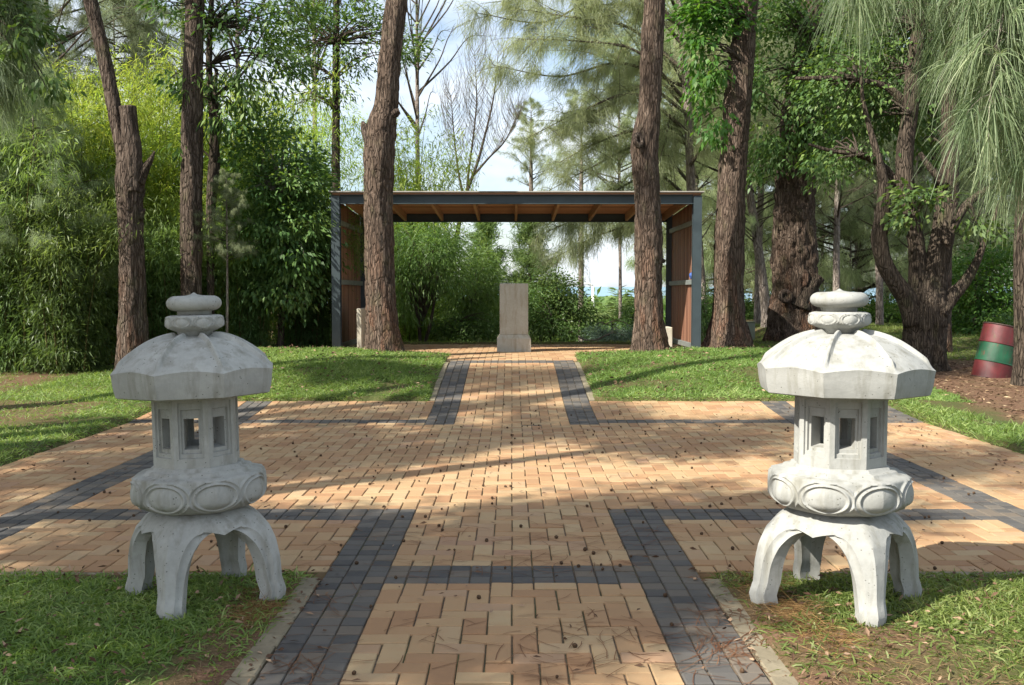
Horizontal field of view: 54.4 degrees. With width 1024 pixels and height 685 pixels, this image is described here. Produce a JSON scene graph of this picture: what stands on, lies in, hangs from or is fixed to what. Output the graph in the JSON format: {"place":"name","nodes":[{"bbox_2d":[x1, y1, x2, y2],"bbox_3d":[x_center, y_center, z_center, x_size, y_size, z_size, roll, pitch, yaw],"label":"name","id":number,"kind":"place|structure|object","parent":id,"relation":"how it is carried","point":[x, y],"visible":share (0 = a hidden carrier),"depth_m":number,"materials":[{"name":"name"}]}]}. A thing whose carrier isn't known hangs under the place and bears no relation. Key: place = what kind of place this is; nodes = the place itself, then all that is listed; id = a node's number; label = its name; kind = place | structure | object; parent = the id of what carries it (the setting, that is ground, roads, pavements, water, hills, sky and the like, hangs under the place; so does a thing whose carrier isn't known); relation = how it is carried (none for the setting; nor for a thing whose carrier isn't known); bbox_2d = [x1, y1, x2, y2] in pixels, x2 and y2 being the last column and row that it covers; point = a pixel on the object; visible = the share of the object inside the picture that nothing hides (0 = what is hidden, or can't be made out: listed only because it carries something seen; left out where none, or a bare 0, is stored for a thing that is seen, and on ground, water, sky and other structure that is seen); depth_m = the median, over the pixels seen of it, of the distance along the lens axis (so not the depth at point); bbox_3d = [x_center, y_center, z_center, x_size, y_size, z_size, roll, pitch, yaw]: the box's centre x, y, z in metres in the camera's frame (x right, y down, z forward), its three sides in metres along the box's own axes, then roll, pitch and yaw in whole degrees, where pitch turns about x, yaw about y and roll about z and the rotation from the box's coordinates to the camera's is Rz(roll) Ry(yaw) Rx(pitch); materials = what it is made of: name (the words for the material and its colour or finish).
{"place":"outdoors","nodes":[
{"label":"outdoors","id":0,"kind":"place"},
{"bbox_2d":[0,362,150,465],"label":"side grass","id":1,"kind":"structure","parent":0,"point":[54,432],"depth_m":12.04,"materials":[{"name":"plant"}]},
{"bbox_2d":[6,0,1012,286],"label":"sky","id":2,"kind":"structure","parent":0,"point":[607,275],"materials":[{"name":"white"}]},
{"bbox_2d":[0,344,1023,684],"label":"paving","id":3,"kind":"structure","parent":0,"point":[522,386],"depth_m":6.57,"materials":[{"name":"brick"}]},
{"bbox_2d":[357,308,365,348],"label":"stone slab","id":4,"kind":"structure","parent":3,"relation":"on","point":[361,321],"depth_m":17.97,"materials":[{"name":"stone"}]},
{"bbox_2d":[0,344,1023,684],"bbox_3d":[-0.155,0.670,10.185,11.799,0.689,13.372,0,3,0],"label":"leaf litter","id":5,"kind":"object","parent":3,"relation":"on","point":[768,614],"visible":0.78,"depth_m":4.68,"materials":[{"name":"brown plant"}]},
{"bbox_2d":[497,283,530,351],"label":"memorial plinth","id":6,"kind":"structure","parent":3,"relation":"on","point":[513,336],"depth_m":18.04,"materials":[{"name":"stone"}]},
{"bbox_2d":[328,191,704,347],"bbox_3d":[0.080,-1.305,19.329,6.660,2.922,3.260,0,3,0],"label":"shelter","id":7,"kind":"object","parent":3,"relation":"on","point":[683,262],"visible":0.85,"depth_m":18.94,"materials":[{"name":"wood"}]},
{"bbox_2d":[33,407,1011,684],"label":"needle litter","id":8,"kind":"object","parent":3,"relation":"on","point":[565,579],"visible":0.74,"depth_m":4.49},
{"bbox_2d":[0,304,1023,684],"bbox_3d":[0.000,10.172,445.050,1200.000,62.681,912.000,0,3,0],"label":"ground","id":9,"kind":"structure","parent":0,"point":[984,384],"depth_m":4.86,"materials":[{"name":"plant"}]},
{"bbox_2d":[0,0,87,158],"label":"drooping casuarina","id":10,"kind":"object","parent":9,"relation":"on","point":[18,43],"visible":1,"depth_m":11.22,"materials":[{"name":"green plant"}]},
{"bbox_2d":[0,60,90,356],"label":"bamboo clump","id":11,"kind":"object","parent":9,"relation":"on","point":[38,124],"visible":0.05,"depth_m":17.63,"materials":[{"name":"green plant"}]},
{"bbox_2d":[24,0,96,108],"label":"casuarina tree","id":12,"kind":"object","parent":9,"relation":"on","point":[71,32],"visible":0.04,"depth_m":33.09,"materials":[{"name":"green plant"}]},
{"bbox_2d":[0,64,150,370],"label":"young casuarina","id":13,"kind":"object","parent":9,"relation":"on","point":[38,201],"visible":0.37,"depth_m":16.40,"materials":[{"name":"green plant"}]},
{"bbox_2d":[2,0,158,138],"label":"casuarina tree","id":14,"kind":"object","parent":9,"relation":"on","point":[105,12],"visible":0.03,"depth_m":29.20,"materials":[{"name":"green plant"}]},
{"bbox_2d":[0,155,173,375],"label":"bamboo clump","id":15,"kind":"object","parent":9,"relation":"on","point":[79,324],"visible":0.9,"depth_m":16.19,"materials":[{"name":"green plant"}]},
{"bbox_2d":[0,78,180,374],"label":"bamboo clump","id":16,"kind":"object","parent":9,"relation":"on","point":[9,338],"visible":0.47,"depth_m":16.23,"materials":[{"name":"green plant"}]},
{"bbox_2d":[16,0,170,121],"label":"casuarina tree","id":17,"kind":"object","parent":9,"relation":"on","point":[59,14],"visible":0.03,"depth_m":32.23,"materials":[{"name":"green plant"}]},
{"bbox_2d":[5,43,206,364],"bbox_3d":[-7.639,-2.540,18.583,4.447,6.601,4.753,1,3,17],"label":"bamboo clump","id":18,"kind":"object","parent":9,"relation":"on","point":[90,151],"visible":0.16,"depth_m":17.82,"materials":[{"name":"green plant"}]},
{"bbox_2d":[46,0,182,173],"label":"casuarina tree","id":19,"kind":"object","parent":9,"relation":"on","point":[143,33],"visible":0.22,"depth_m":33.50,"materials":[{"name":"green plant"}]},
{"bbox_2d":[83,0,155,368],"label":"forked tree","id":20,"kind":"object","parent":9,"relation":"on","point":[132,169],"visible":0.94,"depth_m":15.76,"materials":[{"name":"brown plant"}]},
{"bbox_2d":[63,32,203,362],"bbox_3d":[-9.044,-2.782,22.636,5.520,7.393,5.113,0,3,0],"label":"bamboo clump","id":21,"kind":"object","parent":9,"relation":"on","point":[175,51],"depth_m":21.14,"materials":[{"name":"green plant"}]},
{"bbox_2d":[49,0,224,95],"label":"casuarina tree","id":22,"kind":"object","parent":9,"relation":"on","point":[175,47],"visible":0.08,"depth_m":35.83,"materials":[{"name":"green plant"}]},
{"bbox_2d":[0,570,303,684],"bbox_3d":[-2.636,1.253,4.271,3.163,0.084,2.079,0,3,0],"label":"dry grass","id":23,"kind":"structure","parent":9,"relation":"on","point":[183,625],"depth_m":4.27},
{"bbox_2d":[0,563,318,684],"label":"grass","id":24,"kind":"structure","parent":9,"relation":"on","point":[44,604],"depth_m":4.39,"materials":[{"name":"plant"}]},
{"bbox_2d":[70,30,286,338],"bbox_3d":[-6.631,-2.531,19.621,4.045,6.468,3.819,1,3,26],"label":"bamboo clump","id":25,"kind":"object","parent":9,"relation":"on","point":[160,140],"visible":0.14,"depth_m":18.96,"materials":[{"name":"green plant"}]},
{"bbox_2d":[100,193,260,339],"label":"bamboo clump","id":26,"kind":"object","parent":9,"relation":"on","point":[160,310],"visible":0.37,"depth_m":17.30,"materials":[{"name":"green plant"}]},
{"bbox_2d":[180,0,204,295],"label":"casuarina tree","id":27,"kind":"object","parent":9,"relation":"on","point":[191,184],"visible":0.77,"depth_m":16.74,"materials":[{"name":"brown plant"}]},
{"bbox_2d":[99,0,287,94],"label":"casuarina tree","id":28,"kind":"object","parent":9,"relation":"on","point":[179,22],"visible":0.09,"depth_m":43.13,"materials":[{"name":"green plant"}]},
{"bbox_2d":[110,292,285,620],"bbox_3d":[-1.519,0.501,4.799,0.760,1.483,0.756,2,4,39],"label":"stone lantern","id":29,"kind":"object","parent":9,"relation":"on","point":[189,492],"visible":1,"depth_m":4.62,"materials":[{"name":"stone"}]},
{"bbox_2d":[143,155,276,336],"bbox_3d":[-5.743,-1.433,18.337,2.739,3.828,2.629,0,3,0],"label":"bamboo clump","id":30,"kind":"object","parent":9,"relation":"on","point":[215,293],"visible":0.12,"depth_m":17.88,"materials":[{"name":"green plant"}]},
{"bbox_2d":[192,168,260,332],"bbox_3d":[-4.879,-1.061,17.020,1.167,3.804,1.377,0,3,0],"label":"young casuarina","id":31,"kind":"object","parent":9,"relation":"on","point":[233,210],"visible":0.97,"depth_m":16.81,"materials":[{"name":"green plant"}]},
{"bbox_2d":[133,0,338,331],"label":"slim tree","id":32,"kind":"object","parent":9,"relation":"on","point":[217,22],"visible":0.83,"depth_m":17.12,"materials":[{"name":"green plant"}]},
{"bbox_2d":[167,0,316,138],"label":"casuarina tree","id":33,"kind":"object","parent":9,"relation":"on","point":[237,61],"visible":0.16,"depth_m":36.55,"materials":[{"name":"green plant"}]},
{"bbox_2d":[130,50,363,344],"bbox_3d":[-6.201,-2.866,20.936,4.536,6.733,4.848,2,4,36],"label":"bamboo clump","id":34,"kind":"object","parent":9,"relation":"on","point":[299,109],"visible":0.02,"depth_m":20.93,"materials":[{"name":"green plant"}]},
{"bbox_2d":[155,177,340,347],"bbox_3d":[-5.075,-1.353,18.383,3.545,3.658,3.106,-1,3,-16],"label":"bamboo clump","id":35,"kind":"object","parent":9,"relation":"on","point":[249,327],"visible":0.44,"depth_m":18.04,"materials":[{"name":"green plant"}]},
{"bbox_2d":[73,345,450,402],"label":"lawn grass","id":36,"kind":"structure","parent":9,"relation":"on","point":[292,362],"depth_m":14.08,"materials":[{"name":"plant"}]},
{"bbox_2d":[203,100,356,347],"bbox_3d":[-4.215,-1.932,18.259,2.867,4.968,2.753,0,3,0],"label":"broadleaf tree","id":37,"kind":"object","parent":9,"relation":"on","point":[302,200],"visible":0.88,"depth_m":17.80,"materials":[{"name":"green plant"}]},
{"bbox_2d":[246,189,363,347],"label":"bamboo clump","id":38,"kind":"object","parent":9,"relation":"on","point":[311,334],"visible":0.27,"depth_m":19.34,"materials":[{"name":"green plant"}]},
{"bbox_2d":[257,0,356,153],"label":"casuarina tree","id":39,"kind":"object","parent":9,"relation":"on","point":[314,117],"visible":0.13,"depth_m":41.41,"materials":[{"name":"green plant"}]},
{"bbox_2d":[222,79,396,343],"bbox_3d":[-5.553,-2.562,24.491,4.650,7.874,4.924,-1,3,-27],"label":"bamboo clump","id":40,"kind":"object","parent":9,"relation":"on","point":[325,117],"visible":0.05,"depth_m":24.21,"materials":[{"name":"green plant"}]},
{"bbox_2d":[243,0,444,312],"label":"slender tree","id":41,"kind":"object","parent":9,"relation":"on","point":[337,38],"visible":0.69,"depth_m":23.06,"materials":[{"name":"green plant"}]},
{"bbox_2d":[361,0,407,352],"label":"casuarina tree","id":42,"kind":"object","parent":9,"relation":"on","point":[379,136],"visible":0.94,"depth_m":16.22,"materials":[{"name":"brown plant"}]},
{"bbox_2d":[329,0,494,181],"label":"casuarina tree","id":43,"kind":"object","parent":9,"relation":"on","point":[415,101],"visible":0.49,"depth_m":39.44,"materials":[{"name":"plant"}]},
{"bbox_2d":[331,102,498,341],"bbox_3d":[-2.587,-2.204,25.076,4.748,7.593,4.483,-1,3,-23],"label":"bamboo clump","id":44,"kind":"object","parent":9,"relation":"on","point":[410,334],"visible":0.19,"depth_m":24.84,"materials":[{"name":"green plant"}]},
{"bbox_2d":[393,222,488,341],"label":"dark tree","id":45,"kind":"object","parent":9,"relation":"on","point":[428,286],"visible":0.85,"depth_m":22.28,"materials":[{"name":"green plant"}]},
{"bbox_2d":[421,308,499,341],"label":"shrub","id":46,"kind":"object","parent":9,"relation":"on","point":[446,330],"visible":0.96,"depth_m":22.99,"materials":[{"name":"green plant"}]},
{"bbox_2d":[422,233,522,339],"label":"round tree","id":47,"kind":"object","parent":9,"relation":"on","point":[489,292],"visible":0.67,"depth_m":23.98,"materials":[{"name":"green plant"}]},
{"bbox_2d":[454,222,513,341],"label":"tiered pine","id":48,"kind":"object","parent":9,"relation":"on","point":[484,227],"visible":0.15,"depth_m":39.61,"materials":[{"name":"green plant"}]},
{"bbox_2d":[434,8,534,254],"bbox_3d":[-0.704,-5.353,26.725,2.796,7.334,1.384,0,3,0],"label":"bare tree","id":49,"kind":"object","parent":9,"relation":"on","point":[501,143],"visible":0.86,"depth_m":26.71,"materials":[{"name":"grey plant"}]},
{"bbox_2d":[486,188,568,341],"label":"shrub","id":50,"kind":"object","parent":9,"relation":"on","point":[525,260],"visible":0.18,"depth_m":39.63,"materials":[{"name":"green plant"}]},
{"bbox_2d":[493,96,577,273],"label":"casuarina tree","id":51,"kind":"object","parent":9,"relation":"on","point":[530,170],"visible":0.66,"depth_m":45.41,"materials":[{"name":"green plant"}]},
{"bbox_2d":[207,565,915,679],"bbox_3d":[0.135,1.237,4.618,3.180,0.240,1.913,0,3,0],"label":"needle heap","id":52,"kind":"object","parent":9,"relation":"on","point":[263,606],"visible":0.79,"depth_m":4.51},
{"bbox_2d":[524,277,598,341],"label":"light shrub","id":53,"kind":"object","parent":9,"relation":"on","point":[536,326],"visible":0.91,"depth_m":23.64,"materials":[{"name":"green plant"}]},
{"bbox_2d":[518,260,607,341],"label":"dark shrub","id":54,"kind":"object","parent":9,"relation":"on","point":[561,296],"visible":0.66,"depth_m":24.66,"materials":[{"name":"green plant"}]},
{"bbox_2d":[524,87,617,341],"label":"casuarina tree","id":55,"kind":"object","parent":9,"relation":"on","point":[580,185],"visible":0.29,"depth_m":43.63,"materials":[{"name":"green plant"}]},
{"bbox_2d":[534,295,614,341],"bbox_3d":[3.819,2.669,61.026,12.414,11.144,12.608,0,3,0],"label":"shrub","id":56,"kind":"object","parent":9,"relation":"on","point":[605,302],"depth_m":59.32,"materials":[{"name":"green plant"}]},
{"bbox_2d":[574,285,634,329],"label":"shrub","id":57,"kind":"object","parent":9,"relation":"on","point":[606,314],"visible":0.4,"depth_m":30.91,"materials":[{"name":"green plant"}]},
{"bbox_2d":[580,320,632,341],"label":"blue shrub","id":58,"kind":"object","parent":9,"relation":"on","point":[617,335],"visible":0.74,"depth_m":23.07,"materials":[{"name":"grey plant"}]},
{"bbox_2d":[535,35,684,332],"bbox_3d":[2.929,-3.142,29.030,4.232,11.501,4.259,-2,4,-39],"label":"casuarina tree","id":59,"kind":"object","parent":9,"relation":"on","point":[628,120],"visible":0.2,"depth_m":28.83,"materials":[{"name":"green plant"}]},
{"bbox_2d":[442,0,793,286],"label":"wide casuarina","id":60,"kind":"object","parent":9,"relation":"on","point":[597,17],"visible":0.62,"depth_m":24.10,"materials":[{"name":"green plant"}]},
{"bbox_2d":[605,301,634,341],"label":"yellow shrub","id":61,"kind":"object","parent":9,"relation":"on","point":[629,321],"visible":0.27,"depth_m":26.84,"materials":[{"name":"green plant"}]},
{"bbox_2d":[629,0,670,352],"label":"casuarina tree","id":62,"kind":"object","parent":9,"relation":"on","point":[649,332],"visible":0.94,"depth_m":16.03,"materials":[{"name":"brown plant"}]},
{"bbox_2d":[523,0,785,340],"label":"casuarina tree","id":63,"kind":"object","parent":9,"relation":"on","point":[709,219],"visible":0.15,"depth_m":29.65,"materials":[{"name":"green plant"}]},
{"bbox_2d":[578,1,761,246],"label":"casuarina tree","id":64,"kind":"object","parent":9,"relation":"on","point":[673,99],"visible":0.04,"depth_m":37.46,"materials":[{"name":"green plant"}]},
{"bbox_2d":[590,26,771,295],"bbox_3d":[7.346,-6.135,38.733,9.055,13.782,9.128,0,3,0],"label":"casuarina tree","id":65,"kind":"object","parent":9,"relation":"on","point":[708,267],"visible":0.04,"depth_m":38.12,"materials":[{"name":"green plant"}]},
{"bbox_2d":[701,283,712,340],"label":"leafy bush","id":66,"kind":"object","parent":9,"relation":"on","point":[706,316],"visible":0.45,"depth_m":23.72,"materials":[{"name":"green plant"}]},
{"bbox_2d":[664,0,767,348],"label":"casuarina tree","id":67,"kind":"object","parent":9,"relation":"on","point":[728,325],"visible":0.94,"depth_m":17.64,"materials":[{"name":"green plant"}]},
{"bbox_2d":[707,289,753,319],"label":"bush","id":68,"kind":"object","parent":9,"relation":"on","point":[749,314],"visible":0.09,"depth_m":37.35,"materials":[{"name":"green plant"}]},
{"bbox_2d":[627,166,861,306],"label":"casuarina tree","id":69,"kind":"object","parent":9,"relation":"on","point":[769,252],"visible":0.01,"depth_m":45.31,"materials":[{"name":"green plant"}]},
{"bbox_2d":[662,55,843,304],"bbox_3d":[8.516,-5.257,36.671,7.366,11.014,7.453,1,3,13],"label":"casuarina tree","id":70,"kind":"object","parent":9,"relation":"on","point":[749,286],"visible":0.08,"depth_m":35.82,"materials":[{"name":"green plant"}]},
{"bbox_2d":[639,0,877,327],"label":"casuarina tree","id":71,"kind":"object","parent":9,"relation":"on","point":[756,239],"visible":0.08,"depth_m":26.81,"materials":[{"name":"green plant"}]},
{"bbox_2d":[689,0,837,324],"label":"casuarina tree","id":72,"kind":"object","parent":9,"relation":"on","point":[757,314],"visible":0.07,"depth_m":28.37,"materials":[{"name":"green plant"}]},
{"bbox_2d":[705,50,872,291],"bbox_3d":[10.695,-6.220,38.349,8.615,13.590,9.948,0,3,0],"label":"casuarina tree","id":73,"kind":"object","parent":9,"relation":"on","point":[848,228],"visible":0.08,"depth_m":37.82,"materials":[{"name":"green plant"}]},
{"bbox_2d":[677,0,908,231],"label":"casuarina tree","id":74,"kind":"object","parent":9,"relation":"on","point":[825,204],"visible":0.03,"depth_m":35.47,"materials":[{"name":"green plant"}]},
{"bbox_2d":[717,0,897,341],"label":"old tree","id":75,"kind":"object","parent":9,"relation":"on","point":[797,280],"visible":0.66,"depth_m":20.42,"materials":[{"name":"green plant"}]},
{"bbox_2d":[766,184,906,299],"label":"casuarina tree","id":76,"kind":"object","parent":9,"relation":"on","point":[824,255],"visible":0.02,"depth_m":47.79,"materials":[{"name":"green plant"}]},
{"bbox_2d":[716,0,967,290],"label":"casuarina tree","id":77,"kind":"object","parent":9,"relation":"on","point":[838,199],"visible":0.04,"depth_m":25.79,"materials":[{"name":"green plant"}]},
{"bbox_2d":[749,289,935,626],"bbox_3d":[1.571,0.490,4.749,0.765,1.494,0.762,-2,4,-38],"label":"stone lantern","id":78,"kind":"object","parent":9,"relation":"on","point":[850,492],"visible":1,"depth_m":4.56,"materials":[{"name":"stone"}]},
{"bbox_2d":[744,0,964,300],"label":"casuarina tree","id":79,"kind":"object","parent":9,"relation":"on","point":[850,275],"visible":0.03,"depth_m":38.14,"materials":[{"name":"green plant"}]},
{"bbox_2d":[705,568,1023,684],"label":"grass","id":80,"kind":"structure","parent":9,"relation":"on","point":[1011,593],"depth_m":4.51,"materials":[{"name":"plant"}]},
{"bbox_2d":[756,1,982,324],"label":"casuarina tree","id":81,"kind":"object","parent":9,"relation":"on","point":[879,318],"visible":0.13,"depth_m":27.82,"materials":[{"name":"green plant"}]},
{"bbox_2d":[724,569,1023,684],"bbox_3d":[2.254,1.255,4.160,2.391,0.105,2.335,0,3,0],"label":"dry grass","id":82,"kind":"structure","parent":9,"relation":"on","point":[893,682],"depth_m":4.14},
{"bbox_2d":[857,293,901,323],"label":"leafy bush","id":83,"kind":"object","parent":9,"relation":"on","point":[892,314],"visible":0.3,"depth_m":29.61,"materials":[{"name":"green plant"}]},
{"bbox_2d":[824,76,934,302],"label":"casuarina tree","id":84,"kind":"object","parent":9,"relation":"on","point":[869,275],"visible":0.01,"depth_m":49.70,"materials":[{"name":"green plant"}]},
{"bbox_2d":[782,28,1003,287],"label":"casuarina tree","id":85,"kind":"object","parent":9,"relation":"on","point":[856,248],"visible":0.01,"depth_m":43.59,"materials":[{"name":"green plant"}]},
{"bbox_2d":[815,4,990,267],"bbox_3d":[13.290,-8.743,32.552,5.704,17.220,7.008,-1,3,-23],"label":"casuarina tree","id":86,"kind":"object","parent":9,"relation":"on","point":[925,208],"visible":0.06,"depth_m":32.80,"materials":[{"name":"green plant"}]},
{"bbox_2d":[795,0,1023,259],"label":"hanging casuarina","id":87,"kind":"object","parent":9,"relation":"on","point":[971,29],"visible":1,"depth_m":6.49,"materials":[{"name":"green plant"}]},
{"bbox_2d":[832,137,1012,299],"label":"casuarina tree","id":88,"kind":"object","parent":9,"relation":"on","point":[959,243],"visible":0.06,"depth_m":40.99,"materials":[{"name":"green plant"}]},
{"bbox_2d":[925,0,952,352],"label":"casuarina tree","id":89,"kind":"object","parent":9,"relation":"on","point":[949,346],"visible":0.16,"depth_m":18.66,"materials":[{"name":"green plant"}]},
{"bbox_2d":[870,4,1014,279],"bbox_3d":[15.999,-7.834,34.117,8.191,15.243,8.243,1,3,24],"label":"casuarina tree","id":90,"kind":"object","parent":9,"relation":"on","point":[980,213],"visible":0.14,"depth_m":33.72,"materials":[{"name":"green plant"}]},
{"bbox_2d":[881,0,1023,385],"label":"casuarina tree","id":91,"kind":"object","parent":9,"relation":"on","point":[1017,377],"visible":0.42,"depth_m":14.43,"materials":[{"name":"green plant"}]},
{"bbox_2d":[889,389,1023,452],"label":"side grass","id":92,"kind":"structure","parent":9,"relation":"on","point":[979,428],"depth_m":11.05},
{"bbox_2d":[905,81,1013,302],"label":"casuarina tree","id":93,"kind":"object","parent":9,"relation":"on","point":[970,184],"visible":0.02,"depth_m":41.02,"materials":[{"name":"green plant"}]},
{"bbox_2d":[922,33,1018,234],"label":"casuarina tree","id":94,"kind":"object","parent":9,"relation":"on","point":[989,195],"visible":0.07,"depth_m":27.25,"materials":[{"name":"green plant"}]},
{"bbox_2d":[952,251,993,331],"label":"leafy bush","id":95,"kind":"object","parent":9,"relation":"on","point":[955,265],"visible":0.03,"depth_m":24.66,"materials":[{"name":"green plant"}]},
{"bbox_2d":[933,358,1023,419],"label":"mulch","id":96,"kind":"object","parent":9,"relation":"on","point":[971,396],"visible":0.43,"depth_m":13.96,"materials":[{"name":"brown plant"}]},
{"bbox_2d":[782,0,1013,371],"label":"spreading tree","id":97,"kind":"object","parent":96,"relation":"on","point":[926,298],"visible":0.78,"depth_m":16.41,"materials":[{"name":"green plant"}]},
{"bbox_2d":[970,322,1013,377],"bbox_3d":[7.617,0.167,15.638,0.606,0.879,0.606,12,1,-20],"label":"oil drum","id":98,"kind":"object","parent":96,"relation":"on","point":[993,358],"visible":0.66,"depth_m":15.40,"materials":[{"name":"red paint"}]},
{"bbox_2d":[951,235,1013,334],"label":"leafy bush","id":99,"kind":"object","parent":9,"relation":"on","point":[976,299],"visible":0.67,"depth_m":22.62,"materials":[{"name":"green plant"}]},
{"bbox_2d":[962,307,1013,342],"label":"leafy bush","id":100,"kind":"object","parent":9,"relation":"on","point":[1006,322],"visible":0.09,"depth_m":20.17,"materials":[{"name":"green plant"}]},
{"bbox_2d":[266,321,979,360],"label":"back grass","id":101,"kind":"structure","parent":0,"point":[871,326],"depth_m":20.93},
{"bbox_2d":[574,345,975,402],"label":"lawn grass","id":102,"kind":"structure","parent":0,"point":[737,351],"depth_m":14.14,"materials":[{"name":"plant"}]},
{"bbox_2d":[566,287,1011,303],"bbox_3d":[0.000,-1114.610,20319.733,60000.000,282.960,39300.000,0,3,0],"label":"sea","id":103,"kind":"structure","parent":0,"point":[604,291],"depth_m":7157.98,"materials":[{"name":"liquid"}]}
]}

